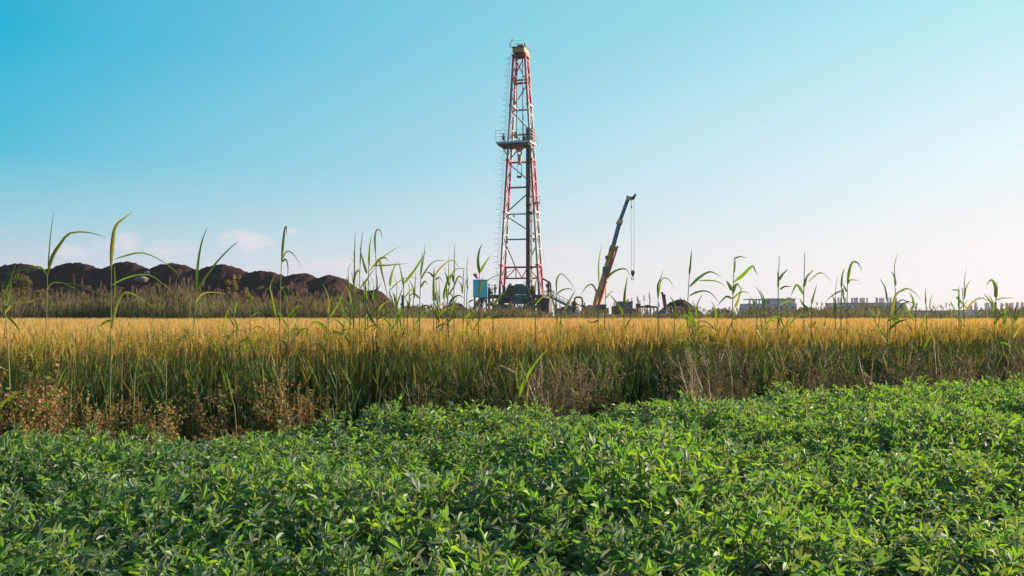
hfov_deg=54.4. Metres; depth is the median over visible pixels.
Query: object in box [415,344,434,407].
wheat plant
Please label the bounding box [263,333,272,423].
wheat plant
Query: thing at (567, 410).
dry weed
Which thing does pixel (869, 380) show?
dry weed
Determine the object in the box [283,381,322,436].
seeding weed
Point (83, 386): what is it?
wheat plant
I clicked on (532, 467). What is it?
legume plant
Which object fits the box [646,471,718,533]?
legume plant
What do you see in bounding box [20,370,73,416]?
seeding weed
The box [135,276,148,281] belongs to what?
rock
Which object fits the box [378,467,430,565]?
legume plant
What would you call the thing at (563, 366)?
wheat plant
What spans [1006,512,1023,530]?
legume plant
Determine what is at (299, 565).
legume plant
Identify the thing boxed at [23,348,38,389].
wheat plant
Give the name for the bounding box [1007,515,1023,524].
legume plant
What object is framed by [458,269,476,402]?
reed
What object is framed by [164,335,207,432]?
reed
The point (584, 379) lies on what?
dry weed
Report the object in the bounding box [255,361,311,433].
seeding weed
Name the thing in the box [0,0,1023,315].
sky
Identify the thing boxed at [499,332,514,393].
wheat plant
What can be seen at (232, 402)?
reed
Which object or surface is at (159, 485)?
legume plant
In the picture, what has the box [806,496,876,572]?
legume plant
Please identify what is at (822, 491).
legume plant
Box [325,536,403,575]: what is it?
legume plant
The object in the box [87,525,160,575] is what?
legume plant
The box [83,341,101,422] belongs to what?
wheat plant
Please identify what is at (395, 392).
wheat plant
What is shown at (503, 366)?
wheat plant
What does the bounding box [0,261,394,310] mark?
soil heap
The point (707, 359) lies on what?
wheat plant
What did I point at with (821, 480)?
legume plant
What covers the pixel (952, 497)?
legume plant
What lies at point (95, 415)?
seeding weed
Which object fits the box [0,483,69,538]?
legume plant
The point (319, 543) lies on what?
legume plant
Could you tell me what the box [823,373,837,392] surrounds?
dry weed
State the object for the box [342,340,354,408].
wheat plant
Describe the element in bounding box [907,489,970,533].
legume plant
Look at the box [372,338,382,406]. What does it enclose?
wheat plant
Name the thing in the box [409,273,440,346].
reed
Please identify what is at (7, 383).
wheat plant
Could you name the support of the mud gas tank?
on the ground at (890, 572)
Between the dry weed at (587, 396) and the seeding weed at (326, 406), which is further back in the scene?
the dry weed at (587, 396)
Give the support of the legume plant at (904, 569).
on the ground at (890, 572)
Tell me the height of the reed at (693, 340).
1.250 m
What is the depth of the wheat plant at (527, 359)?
10.13 m
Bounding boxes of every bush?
[0,273,32,302]
[22,289,50,307]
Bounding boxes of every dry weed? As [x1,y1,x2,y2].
[240,409,256,436]
[267,400,294,440]
[276,402,294,434]
[279,397,296,431]
[286,404,316,433]
[292,398,319,435]
[402,380,425,443]
[407,384,428,410]
[421,393,448,415]
[423,383,442,412]
[435,383,458,439]
[465,368,500,410]
[475,378,499,410]
[488,369,515,427]
[490,373,541,414]
[500,352,579,420]
[513,378,533,406]
[519,361,551,421]
[522,374,545,412]
[524,362,549,411]
[525,359,588,414]
[528,371,560,421]
[539,369,578,414]
[541,355,563,415]
[541,379,560,409]
[545,374,591,415]
[546,379,577,417]
[548,375,572,417]
[554,356,582,415]
[558,354,593,421]
[560,365,594,418]
[560,372,574,429]
[562,360,596,414]
[564,365,620,420]
[577,360,607,416]
[577,377,596,415]
[583,367,613,406]
[590,357,634,404]
[633,350,705,401]
[648,348,673,399]
[665,380,699,401]
[667,349,700,399]
[669,362,696,396]
[671,350,694,401]
[678,355,699,400]
[683,346,710,398]
[683,354,705,394]
[683,368,712,397]
[685,359,717,402]
[689,367,721,398]
[697,338,724,400]
[698,340,726,399]
[701,356,731,400]
[703,354,730,397]
[706,383,730,401]
[707,354,740,400]
[719,339,747,396]
[719,350,739,399]
[726,344,747,402]
[733,350,760,400]
[741,359,767,401]
[767,342,806,392]
[785,344,811,390]
[790,348,828,389]
[803,343,851,393]
[808,341,837,389]
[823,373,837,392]
[848,355,896,389]
[850,373,866,392]
[866,338,900,385]
[874,348,898,386]
[881,350,911,387]
[883,365,906,385]
[892,356,916,390]
[898,341,926,389]
[906,346,934,383]
[919,350,956,387]
[923,356,938,386]
[923,360,942,386]
[924,341,945,385]
[930,366,943,387]
[935,351,977,383]
[942,357,971,381]
[943,346,968,380]
[950,347,973,383]
[952,352,969,381]
[953,353,975,384]
[964,356,980,385]
[972,338,999,384]
[979,344,1006,378]
[992,337,1023,388]
[1010,354,1023,386]
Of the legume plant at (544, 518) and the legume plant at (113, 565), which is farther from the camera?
the legume plant at (544, 518)
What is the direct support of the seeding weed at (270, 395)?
on the ground at (890, 572)
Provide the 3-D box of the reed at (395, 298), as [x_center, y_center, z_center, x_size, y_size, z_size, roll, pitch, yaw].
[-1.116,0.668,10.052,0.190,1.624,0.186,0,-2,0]
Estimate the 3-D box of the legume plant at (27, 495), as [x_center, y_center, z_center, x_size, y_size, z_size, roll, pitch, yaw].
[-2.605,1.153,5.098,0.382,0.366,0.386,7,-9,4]
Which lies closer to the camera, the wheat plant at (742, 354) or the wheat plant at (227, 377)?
the wheat plant at (227, 377)
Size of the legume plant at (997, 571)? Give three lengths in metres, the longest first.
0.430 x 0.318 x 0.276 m
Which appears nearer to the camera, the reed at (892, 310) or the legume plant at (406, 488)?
the legume plant at (406, 488)
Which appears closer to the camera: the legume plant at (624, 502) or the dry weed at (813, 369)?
the legume plant at (624, 502)
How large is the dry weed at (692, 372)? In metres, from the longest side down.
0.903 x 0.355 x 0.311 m
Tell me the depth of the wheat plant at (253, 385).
8.59 m
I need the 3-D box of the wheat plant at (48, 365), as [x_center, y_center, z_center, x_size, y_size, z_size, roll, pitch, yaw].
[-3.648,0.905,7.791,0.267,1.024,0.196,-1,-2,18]
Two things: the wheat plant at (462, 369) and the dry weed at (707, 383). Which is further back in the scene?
the dry weed at (707, 383)
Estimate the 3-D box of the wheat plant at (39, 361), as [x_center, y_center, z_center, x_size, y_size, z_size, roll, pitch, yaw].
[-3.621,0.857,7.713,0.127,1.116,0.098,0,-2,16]
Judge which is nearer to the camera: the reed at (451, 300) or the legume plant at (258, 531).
the legume plant at (258, 531)
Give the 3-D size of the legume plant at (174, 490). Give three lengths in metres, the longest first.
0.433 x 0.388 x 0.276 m
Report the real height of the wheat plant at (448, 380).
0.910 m
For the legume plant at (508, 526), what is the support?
on the ground at (890, 572)
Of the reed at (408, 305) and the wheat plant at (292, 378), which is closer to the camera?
the wheat plant at (292, 378)
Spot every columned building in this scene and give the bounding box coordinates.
[824,297,904,313]
[953,302,1023,316]
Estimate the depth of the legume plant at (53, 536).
3.70 m
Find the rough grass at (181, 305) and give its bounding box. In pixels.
[0,276,1023,319]
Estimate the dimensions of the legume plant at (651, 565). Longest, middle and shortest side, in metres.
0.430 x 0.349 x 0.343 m
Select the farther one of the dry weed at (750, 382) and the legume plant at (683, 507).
the dry weed at (750, 382)
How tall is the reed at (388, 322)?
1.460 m
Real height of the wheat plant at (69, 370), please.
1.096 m
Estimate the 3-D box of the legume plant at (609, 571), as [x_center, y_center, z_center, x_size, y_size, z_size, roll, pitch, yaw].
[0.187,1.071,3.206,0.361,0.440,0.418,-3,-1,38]
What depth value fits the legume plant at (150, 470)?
5.06 m
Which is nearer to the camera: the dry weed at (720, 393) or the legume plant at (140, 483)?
the legume plant at (140, 483)
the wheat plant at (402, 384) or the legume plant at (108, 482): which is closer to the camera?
the legume plant at (108, 482)
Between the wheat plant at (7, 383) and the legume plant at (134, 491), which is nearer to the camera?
the legume plant at (134, 491)
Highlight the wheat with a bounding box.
[0,316,1023,451]
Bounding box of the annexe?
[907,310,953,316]
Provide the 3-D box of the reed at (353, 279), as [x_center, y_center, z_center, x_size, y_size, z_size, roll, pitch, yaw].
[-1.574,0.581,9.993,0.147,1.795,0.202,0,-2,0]
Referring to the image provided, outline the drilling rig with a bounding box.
[432,39,578,314]
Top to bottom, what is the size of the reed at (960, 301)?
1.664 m
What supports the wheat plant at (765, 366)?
on the ground at (890, 572)
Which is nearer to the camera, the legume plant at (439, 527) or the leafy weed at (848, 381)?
the legume plant at (439, 527)
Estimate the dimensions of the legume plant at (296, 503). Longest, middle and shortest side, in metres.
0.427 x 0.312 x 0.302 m
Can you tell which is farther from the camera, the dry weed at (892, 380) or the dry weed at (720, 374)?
the dry weed at (892, 380)
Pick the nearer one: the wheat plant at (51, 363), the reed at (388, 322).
the wheat plant at (51, 363)
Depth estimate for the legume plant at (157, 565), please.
3.37 m
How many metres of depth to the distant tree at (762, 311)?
243.51 m
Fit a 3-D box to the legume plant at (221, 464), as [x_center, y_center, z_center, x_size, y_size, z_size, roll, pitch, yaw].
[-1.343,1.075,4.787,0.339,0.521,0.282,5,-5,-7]
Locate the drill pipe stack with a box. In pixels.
[526,127,531,294]
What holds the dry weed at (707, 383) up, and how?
on the ground at (890, 572)
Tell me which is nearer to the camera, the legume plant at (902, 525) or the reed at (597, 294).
the legume plant at (902, 525)
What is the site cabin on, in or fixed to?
on the ground at (890, 572)
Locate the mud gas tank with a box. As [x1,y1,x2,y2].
[572,301,583,314]
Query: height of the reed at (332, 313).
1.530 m
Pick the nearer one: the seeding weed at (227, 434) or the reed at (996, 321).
the seeding weed at (227, 434)
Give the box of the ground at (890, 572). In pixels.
[3,393,1009,575]
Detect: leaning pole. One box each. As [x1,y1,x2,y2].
[661,292,665,309]
[663,294,667,313]
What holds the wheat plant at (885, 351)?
on the ground at (890, 572)
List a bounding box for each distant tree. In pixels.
[404,304,430,311]
[708,307,731,314]
[757,306,774,314]
[793,307,819,314]
[851,304,888,314]
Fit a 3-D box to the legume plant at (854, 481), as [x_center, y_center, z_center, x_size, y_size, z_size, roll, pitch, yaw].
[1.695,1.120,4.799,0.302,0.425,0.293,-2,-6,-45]
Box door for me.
[474,283,479,295]
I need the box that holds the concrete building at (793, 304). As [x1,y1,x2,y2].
[740,297,796,315]
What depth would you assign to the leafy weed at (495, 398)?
9.69 m
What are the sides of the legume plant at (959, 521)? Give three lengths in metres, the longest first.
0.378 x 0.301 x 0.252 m
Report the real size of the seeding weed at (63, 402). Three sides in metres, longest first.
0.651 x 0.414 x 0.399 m
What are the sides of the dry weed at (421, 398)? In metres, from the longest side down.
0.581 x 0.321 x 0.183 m
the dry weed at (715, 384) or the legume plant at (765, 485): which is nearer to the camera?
the legume plant at (765, 485)
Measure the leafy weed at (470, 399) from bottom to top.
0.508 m
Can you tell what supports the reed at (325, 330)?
on the ground at (890, 572)
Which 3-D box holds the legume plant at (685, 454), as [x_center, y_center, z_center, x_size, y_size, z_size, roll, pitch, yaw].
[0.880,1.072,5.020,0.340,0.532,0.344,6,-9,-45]
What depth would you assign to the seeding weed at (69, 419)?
7.65 m
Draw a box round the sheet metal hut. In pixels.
[615,301,633,307]
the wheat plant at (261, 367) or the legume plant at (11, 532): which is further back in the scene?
the wheat plant at (261, 367)
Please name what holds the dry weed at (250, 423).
on the ground at (890, 572)
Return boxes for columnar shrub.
[225,274,240,304]
[237,287,254,304]
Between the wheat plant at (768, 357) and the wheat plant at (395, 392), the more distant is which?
the wheat plant at (768, 357)
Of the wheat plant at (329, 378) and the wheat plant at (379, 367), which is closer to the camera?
the wheat plant at (329, 378)
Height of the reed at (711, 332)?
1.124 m
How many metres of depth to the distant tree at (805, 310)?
259.14 m
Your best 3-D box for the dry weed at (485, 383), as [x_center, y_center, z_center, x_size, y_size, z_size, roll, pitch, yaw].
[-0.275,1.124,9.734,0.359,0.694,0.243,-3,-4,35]
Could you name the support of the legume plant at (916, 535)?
on the ground at (890, 572)
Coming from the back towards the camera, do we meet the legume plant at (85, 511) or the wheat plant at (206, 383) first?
the wheat plant at (206, 383)
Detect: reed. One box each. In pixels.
[0,390,21,430]
[1,212,106,372]
[2,265,32,429]
[50,358,104,427]
[64,212,177,427]
[133,350,171,435]
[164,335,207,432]
[189,229,235,432]
[204,325,228,404]
[207,308,249,424]
[216,302,244,383]
[223,369,236,440]
[234,319,257,439]
[248,291,265,431]
[270,226,299,368]
[274,304,305,362]
[276,290,305,422]
[290,305,312,420]
[308,284,359,336]
[308,296,332,422]
[324,296,345,421]
[328,285,362,417]
[332,265,366,419]
[351,244,359,318]
[351,261,360,369]
[358,278,379,407]
[359,233,374,383]
[360,235,395,382]
[365,273,388,415]
[366,275,394,399]
[374,229,407,404]
[374,292,410,404]
[380,262,416,414]
[383,304,424,412]
[392,274,409,410]
[392,307,411,357]
[395,252,425,419]
[406,282,420,359]
[409,248,442,370]
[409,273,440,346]
[427,260,458,356]
[430,276,447,410]
[432,270,456,353]
[435,268,464,349]
[444,258,463,395]
[444,267,462,381]
[447,246,461,361]
[453,315,481,406]
[457,304,485,402]
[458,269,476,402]
[465,259,479,375]
[477,244,512,401]
[477,289,506,397]
[515,343,546,404]
[522,279,552,381]
[524,383,529,408]
[549,273,573,403]
[551,290,575,414]
[582,245,601,393]
[604,268,632,329]
[609,276,631,407]
[653,296,699,387]
[657,272,672,414]
[673,321,714,374]
[675,301,715,383]
[675,312,714,369]
[683,299,709,390]
[686,250,722,348]
[687,294,714,358]
[692,323,731,390]
[697,301,729,353]
[698,317,732,355]
[718,256,757,335]
[746,297,765,367]
[752,287,794,395]
[759,314,797,365]
[760,291,774,397]
[770,304,809,389]
[777,256,791,343]
[791,253,830,390]
[801,322,825,374]
[809,285,816,328]
[825,268,845,366]
[831,277,847,352]
[843,261,861,365]
[870,303,891,376]
[872,279,903,379]
[883,290,907,386]
[891,253,920,382]
[906,292,922,372]
[911,312,932,378]
[925,289,931,372]
[950,269,990,347]
[952,289,968,360]
[978,295,1011,376]
[984,279,1005,338]
[991,313,1022,375]
[1002,307,1010,391]
[1013,301,1023,348]
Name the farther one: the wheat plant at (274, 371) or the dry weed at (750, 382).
the dry weed at (750, 382)
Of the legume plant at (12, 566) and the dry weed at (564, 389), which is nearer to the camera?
the legume plant at (12, 566)
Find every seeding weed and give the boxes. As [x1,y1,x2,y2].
[0,353,82,441]
[0,367,8,415]
[0,376,38,436]
[0,379,73,443]
[0,381,44,438]
[0,384,30,442]
[4,392,57,429]
[6,380,77,431]
[15,354,76,425]
[17,385,44,432]
[19,418,48,439]
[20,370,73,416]
[22,383,74,419]
[29,387,88,434]
[29,399,79,435]
[31,403,89,439]
[34,395,69,427]
[38,400,66,437]
[43,368,90,422]
[48,388,79,427]
[55,400,87,441]
[72,409,102,440]
[74,391,97,437]
[75,402,125,442]
[92,410,117,443]
[101,392,135,442]
[101,394,139,449]
[112,390,167,438]
[118,415,151,439]
[120,402,148,442]
[140,403,176,443]
[143,417,168,445]
[146,391,192,443]
[158,404,188,442]
[160,419,175,439]
[162,424,177,445]
[164,399,193,450]
[171,388,204,446]
[191,415,224,449]
[194,392,224,445]
[196,382,241,442]
[213,427,237,441]
[228,421,250,440]
[239,374,298,433]
[241,370,302,439]
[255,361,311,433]
[269,387,305,433]
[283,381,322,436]
[287,389,317,436]
[308,386,341,429]
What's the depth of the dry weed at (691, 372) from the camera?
10.95 m
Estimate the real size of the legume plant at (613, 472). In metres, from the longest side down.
0.608 x 0.347 x 0.341 m
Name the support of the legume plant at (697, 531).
on the ground at (890, 572)
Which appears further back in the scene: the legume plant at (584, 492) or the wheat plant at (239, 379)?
the wheat plant at (239, 379)
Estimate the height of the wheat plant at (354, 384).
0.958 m
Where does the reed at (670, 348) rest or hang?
on the ground at (890, 572)
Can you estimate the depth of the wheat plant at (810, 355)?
11.96 m
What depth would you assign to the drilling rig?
144.97 m
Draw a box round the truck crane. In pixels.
[584,194,636,317]
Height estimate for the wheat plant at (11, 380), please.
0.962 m
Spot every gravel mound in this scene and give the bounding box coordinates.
[448,303,465,313]
[656,299,700,315]
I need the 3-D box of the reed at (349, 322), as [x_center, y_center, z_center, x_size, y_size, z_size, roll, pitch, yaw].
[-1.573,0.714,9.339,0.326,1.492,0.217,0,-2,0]
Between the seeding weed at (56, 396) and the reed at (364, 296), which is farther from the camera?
the reed at (364, 296)
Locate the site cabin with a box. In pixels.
[473,280,487,312]
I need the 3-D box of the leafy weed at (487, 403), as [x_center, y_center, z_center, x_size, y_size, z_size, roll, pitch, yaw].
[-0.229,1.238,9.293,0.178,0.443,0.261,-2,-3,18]
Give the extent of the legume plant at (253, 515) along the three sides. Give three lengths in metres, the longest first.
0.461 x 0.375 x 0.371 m
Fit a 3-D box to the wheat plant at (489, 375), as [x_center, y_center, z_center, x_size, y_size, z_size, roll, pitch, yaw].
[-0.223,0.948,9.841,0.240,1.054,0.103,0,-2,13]
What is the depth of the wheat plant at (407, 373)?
9.33 m
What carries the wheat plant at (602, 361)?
on the ground at (890, 572)
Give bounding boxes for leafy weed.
[417,376,438,409]
[451,386,465,426]
[463,391,482,412]
[475,397,495,427]
[478,396,493,409]
[493,387,503,411]
[579,393,608,419]
[585,376,596,417]
[590,377,605,418]
[596,401,614,420]
[602,387,628,420]
[642,382,652,403]
[750,376,768,402]
[796,375,804,394]
[841,375,857,393]
[872,367,876,383]
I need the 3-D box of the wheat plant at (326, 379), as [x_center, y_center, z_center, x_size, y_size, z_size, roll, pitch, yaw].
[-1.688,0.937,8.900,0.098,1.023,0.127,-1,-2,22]
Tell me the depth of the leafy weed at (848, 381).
12.20 m
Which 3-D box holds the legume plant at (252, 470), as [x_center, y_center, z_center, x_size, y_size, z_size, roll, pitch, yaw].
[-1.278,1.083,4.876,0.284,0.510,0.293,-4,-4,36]
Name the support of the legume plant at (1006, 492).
on the ground at (890, 572)
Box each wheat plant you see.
[0,353,12,411]
[2,347,14,409]
[3,344,27,391]
[4,346,17,405]
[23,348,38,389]
[29,345,56,388]
[36,333,48,387]
[37,343,56,387]
[51,337,59,398]
[55,332,66,406]
[58,342,80,410]
[59,355,77,422]
[60,343,66,385]
[62,333,70,416]
[63,330,88,425]
[63,345,77,419]
[68,349,86,426]
[72,339,86,435]
[82,352,101,419]
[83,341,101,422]
[84,355,99,430]
[88,359,103,421]
[92,339,113,415]
[97,343,124,425]
[104,350,114,421]
[106,329,136,428]
[108,353,123,435]
[115,327,134,432]
[125,349,139,416]
[128,328,141,412]
[129,342,148,420]
[137,344,148,411]
[140,331,148,422]
[140,347,145,420]
[143,354,156,428]
[144,334,163,416]
[149,342,163,428]
[155,333,168,420]
[156,335,166,401]
[169,344,190,428]
[172,331,182,419]
[173,345,183,436]
[176,340,187,448]
[184,342,208,445]
[185,344,193,420]
[185,351,199,425]
[190,351,205,447]
[192,336,218,434]
[194,333,213,418]
[205,325,218,435]
[207,338,218,421]
[209,339,219,432]
[218,344,230,425]
[220,348,234,438]
[224,331,234,418]
[232,345,236,434]
[235,336,246,421]
[237,334,257,424]
[238,341,257,423]
[240,334,267,434]
[240,339,246,422]
[251,338,269,407]
[252,342,264,433]
[260,341,270,402]
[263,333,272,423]
[267,324,292,417]
[271,351,283,395]
[272,329,291,427]
[272,357,279,406]
[286,336,296,421]
[290,347,298,423]
[296,326,320,426]
[301,342,309,427]
[304,338,313,410]
[307,329,320,426]
[310,351,325,435]
[313,338,319,434]
[316,353,334,403]
[319,338,330,445]
[325,336,332,413]
[327,349,346,418]
[329,338,350,419]
[331,337,344,418]
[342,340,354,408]
[344,342,356,424]
[344,346,362,425]
[346,345,355,415]
[347,340,366,428]
[359,343,371,408]
[363,343,374,438]
[371,343,389,406]
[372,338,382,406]
[375,331,383,413]
[378,322,387,408]
[381,338,402,408]
[386,329,393,409]
[388,337,400,425]
[389,344,409,427]
[395,341,409,419]
[399,337,417,434]
[400,343,412,439]
[408,327,418,392]
[408,338,421,402]
[412,342,422,404]
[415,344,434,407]
[416,336,426,404]
[427,334,434,404]
[434,334,451,408]
[439,354,454,408]
[440,324,458,405]
[440,341,451,401]
[442,335,451,400]
[450,343,464,404]
[453,335,473,398]
[454,340,464,407]
[466,332,478,397]
[468,341,478,399]
[469,338,475,394]
[469,340,481,402]
[474,322,493,395]
[476,345,491,396]
[481,334,497,401]
[488,350,507,397]
[495,335,516,409]
[498,324,508,408]
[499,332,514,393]
[502,325,511,408]
[504,334,514,402]
[516,334,530,383]
[523,325,538,394]
[525,320,531,391]
[545,330,553,400]
[553,319,561,405]
[553,338,568,399]
[557,329,570,415]
[558,335,567,395]
[564,337,573,406]
[572,335,577,418]
[579,332,593,377]
[591,337,608,396]
[593,333,603,393]
[594,336,611,416]
[606,339,624,393]
[607,336,624,397]
[612,334,619,379]
[625,335,630,406]
[626,337,634,400]
[632,330,646,400]
[635,331,644,380]
[637,337,651,396]
[641,338,650,406]
[645,333,656,398]
[647,347,654,399]
[653,330,663,399]
[665,322,675,400]
[667,335,678,399]
[668,331,675,395]
[674,336,685,382]
[698,328,714,381]
[700,334,717,387]
[706,334,720,397]
[715,326,721,386]
[726,330,737,393]
[732,334,750,377]
[751,331,761,393]
[754,332,765,383]
[757,345,770,394]
[763,343,768,382]
[766,334,776,376]
[773,321,780,387]
[782,328,786,393]
[782,338,796,386]
[793,323,803,382]
[803,337,816,393]
[806,330,819,383]
[830,338,833,381]
[850,335,855,380]
[852,335,859,376]
[881,339,889,382]
[882,326,888,371]
[897,328,904,371]
[947,335,952,373]
[1002,333,1013,373]
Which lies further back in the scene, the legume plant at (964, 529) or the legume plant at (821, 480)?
the legume plant at (821, 480)
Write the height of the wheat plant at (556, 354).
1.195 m
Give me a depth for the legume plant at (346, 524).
4.01 m
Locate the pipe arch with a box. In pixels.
[574,296,583,313]
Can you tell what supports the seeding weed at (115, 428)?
on the ground at (890, 572)
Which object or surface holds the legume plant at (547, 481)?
on the ground at (890, 572)
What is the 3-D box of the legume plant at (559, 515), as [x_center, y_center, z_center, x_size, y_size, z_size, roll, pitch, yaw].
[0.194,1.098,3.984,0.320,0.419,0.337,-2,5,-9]
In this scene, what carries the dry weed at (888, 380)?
on the ground at (890, 572)
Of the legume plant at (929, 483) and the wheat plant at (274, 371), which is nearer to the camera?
the legume plant at (929, 483)
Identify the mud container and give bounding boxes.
[611,302,624,313]
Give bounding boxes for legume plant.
[0,481,42,512]
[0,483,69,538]
[0,484,23,533]
[0,513,45,575]
[0,513,53,575]
[0,536,30,575]
[0,546,70,575]
[1,504,67,558]
[2,495,43,555]
[2,532,50,570]
[2,537,25,575]
[3,510,66,575]
[3,533,39,575]
[6,481,77,515]
[8,523,94,575]
[13,498,78,535]
[13,537,91,575]
[18,496,61,536]
[18,513,100,574]
[27,530,94,575]
[30,550,114,575]
[32,472,86,531]
[35,514,92,575]
[41,472,108,546]
[42,474,99,511]
[45,482,96,535]
[45,496,116,575]
[50,493,112,557]
[58,493,99,544]
[58,510,142,575]
[60,486,127,563]
[62,526,123,575]
[67,470,138,535]
[69,546,173,575]
[76,485,144,571]
[76,531,155,575]
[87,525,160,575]
[91,474,174,574]
[91,480,142,548]
[95,477,153,562]
[99,478,153,566]
[110,569,120,575]
[111,468,169,528]
[114,488,191,566]
[117,564,164,575]
[119,513,193,574]
[124,555,176,575]
[130,479,189,575]
[132,499,229,572]
[132,541,244,575]
[142,522,243,573]
[143,473,208,544]
[148,461,200,545]
[152,483,229,574]
[152,485,189,544]
[176,491,250,558]
[180,557,247,575]
[183,464,255,545]
[183,552,270,575]
[188,504,258,568]
[188,549,249,575]
[190,467,248,559]
[192,472,259,540]
[192,518,266,568]
[192,535,287,574]
[193,562,209,575]
[198,457,272,538]
[205,502,285,573]
[212,546,296,575]
[213,552,283,575]
[218,492,276,563]
[222,528,287,575]
[224,464,276,545]
[229,459,283,542]
[232,454,277,534]
[235,538,301,575]
[244,463,319,549]
[246,492,319,570]
[246,569,261,575]
[248,498,314,565]
[256,484,322,554]
[260,464,325,574]
[262,546,339,575]
[270,491,344,575]
[276,521,345,575]
[276,541,384,575]
[280,456,342,544]
[286,533,347,575]
[290,468,343,545]
[293,469,362,524]
[296,470,368,525]
[299,456,358,558]
[309,478,391,551]
[312,496,382,569]
[313,518,376,575]
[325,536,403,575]
[342,467,394,554]
[342,469,392,552]
[342,472,409,562]
[342,537,412,574]
[343,536,425,575]
[349,550,434,575]
[356,473,408,534]
[357,474,396,552]
[360,522,455,575]
[362,499,451,560]
[369,562,416,575]
[370,509,445,574]
[375,543,449,575]
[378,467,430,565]
[387,465,447,564]
[387,533,486,575]
[388,470,441,554]
[389,477,450,563]
[393,494,468,574]
[396,468,448,531]
[404,560,495,575]
[412,473,479,557]
[416,468,490,558]
[418,555,492,575]
[419,498,486,560]
[425,464,475,517]
[427,529,514,575]
[429,483,482,554]
[434,491,500,573]
[435,541,509,575]
[438,510,503,572]
[438,546,557,575]
[448,459,504,541]
[452,481,519,541]
[457,528,526,575]
[461,506,549,574]
[465,470,525,541]
[471,472,552,557]
[477,470,539,571]
[477,500,550,568]
[478,478,538,553]
[479,528,550,575]
[489,554,562,575]
[490,461,548,554]
[493,523,565,575]
[499,460,547,553]
[502,555,619,575]
[503,560,516,575]
[505,509,590,571]
[506,465,563,504]
[513,491,581,562]
[522,505,599,575]
[529,489,584,564]
[531,470,599,524]
[535,538,610,575]
[535,551,561,572]
[541,500,623,572]
[542,481,615,572]
[545,458,598,565]
[550,471,620,572]
[553,518,605,575]
[561,441,611,558]
[571,440,633,561]
[571,515,658,575]
[576,436,622,526]
[577,461,657,542]
[577,512,641,575]
[580,537,651,575]
[585,445,661,543]
[590,501,673,571]
[597,468,653,530]
[604,512,660,574]
[606,518,670,575]
[608,515,652,574]
[609,449,666,526]
[611,556,654,575]
[614,535,709,575]
[616,441,663,551]
[620,443,682,547]
[626,454,703,573]
[628,543,717,575]
[638,483,700,575]
[638,498,705,574]
[640,482,706,575]
[641,561,724,575]
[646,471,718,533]
[648,497,716,575]
[650,457,702,534]
[658,447,714,532]
[659,533,739,575]
[661,509,740,574]
[679,494,745,553]
[681,458,743,521]
[687,553,734,575]
[691,493,746,550]
[691,560,782,575]
[694,557,721,575]
[695,457,738,534]
[696,497,766,568]
[700,509,779,575]
[701,465,772,555]
[703,485,782,566]
[703,498,818,575]
[704,477,748,548]
[711,498,773,571]
[713,474,772,532]
[727,514,798,575]
[735,485,801,568]
[736,490,795,575]
[739,471,801,504]
[740,485,808,573]
[750,497,825,570]
[751,488,822,575]
[756,532,850,575]
[767,546,846,575]
[768,496,844,575]
[769,515,843,571]
[776,474,826,530]
[782,508,856,575]
[783,473,842,527]
[783,513,866,575]
[786,479,861,528]
[792,563,830,575]
[799,477,858,543]
[799,500,876,568]
[803,560,867,575]
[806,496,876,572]
[811,527,910,575]
[813,510,902,575]
[814,514,892,575]
[816,526,876,575]
[819,498,890,564]
[820,477,886,529]
[827,474,893,535]
[837,483,906,574]
[838,533,919,575]
[855,476,906,548]
[862,472,918,538]
[862,510,943,574]
[870,489,933,556]
[871,459,940,523]
[871,569,911,575]
[878,530,965,575]
[878,530,972,575]
[882,496,949,574]
[888,476,949,532]
[889,513,944,574]
[889,534,979,575]
[895,519,962,575]
[895,554,930,575]
[898,520,982,575]
[899,544,1023,575]
[900,521,993,575]
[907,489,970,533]
[918,523,999,575]
[919,499,974,553]
[932,521,1023,575]
[933,483,991,545]
[937,485,994,533]
[937,486,990,547]
[939,490,1013,572]
[948,502,1009,572]
[949,535,1023,575]
[952,525,1023,567]
[956,487,1001,524]
[967,535,1023,575]
[971,507,1015,562]
[976,484,1023,522]
[982,517,1023,543]
[986,534,1023,564]
[992,515,1023,561]
[993,494,1023,533]
[993,524,1023,575]
[993,563,1008,575]
[997,547,1019,575]
[998,487,1023,516]
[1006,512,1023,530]
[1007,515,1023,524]
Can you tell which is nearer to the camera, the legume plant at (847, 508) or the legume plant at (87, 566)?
the legume plant at (87, 566)
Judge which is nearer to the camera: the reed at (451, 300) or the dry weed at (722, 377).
the reed at (451, 300)
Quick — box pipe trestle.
[636,304,657,314]
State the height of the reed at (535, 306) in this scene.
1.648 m
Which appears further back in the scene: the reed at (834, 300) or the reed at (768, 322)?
the reed at (834, 300)
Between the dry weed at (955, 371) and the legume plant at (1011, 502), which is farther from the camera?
the dry weed at (955, 371)
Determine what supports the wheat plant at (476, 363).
on the ground at (890, 572)
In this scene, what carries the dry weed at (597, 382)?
on the ground at (890, 572)
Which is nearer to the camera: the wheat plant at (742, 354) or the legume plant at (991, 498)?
the legume plant at (991, 498)
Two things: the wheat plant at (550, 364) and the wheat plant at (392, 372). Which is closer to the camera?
the wheat plant at (392, 372)
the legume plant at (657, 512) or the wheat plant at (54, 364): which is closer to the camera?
the legume plant at (657, 512)
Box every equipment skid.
[554,307,566,316]
[567,302,577,316]
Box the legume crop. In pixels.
[0,371,1023,575]
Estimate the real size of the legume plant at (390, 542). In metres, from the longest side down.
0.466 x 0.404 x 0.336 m
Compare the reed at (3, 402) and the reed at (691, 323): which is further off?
the reed at (691, 323)
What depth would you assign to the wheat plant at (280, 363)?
8.65 m
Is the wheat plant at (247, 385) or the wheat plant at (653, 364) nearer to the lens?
the wheat plant at (247, 385)
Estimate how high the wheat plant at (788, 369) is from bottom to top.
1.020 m

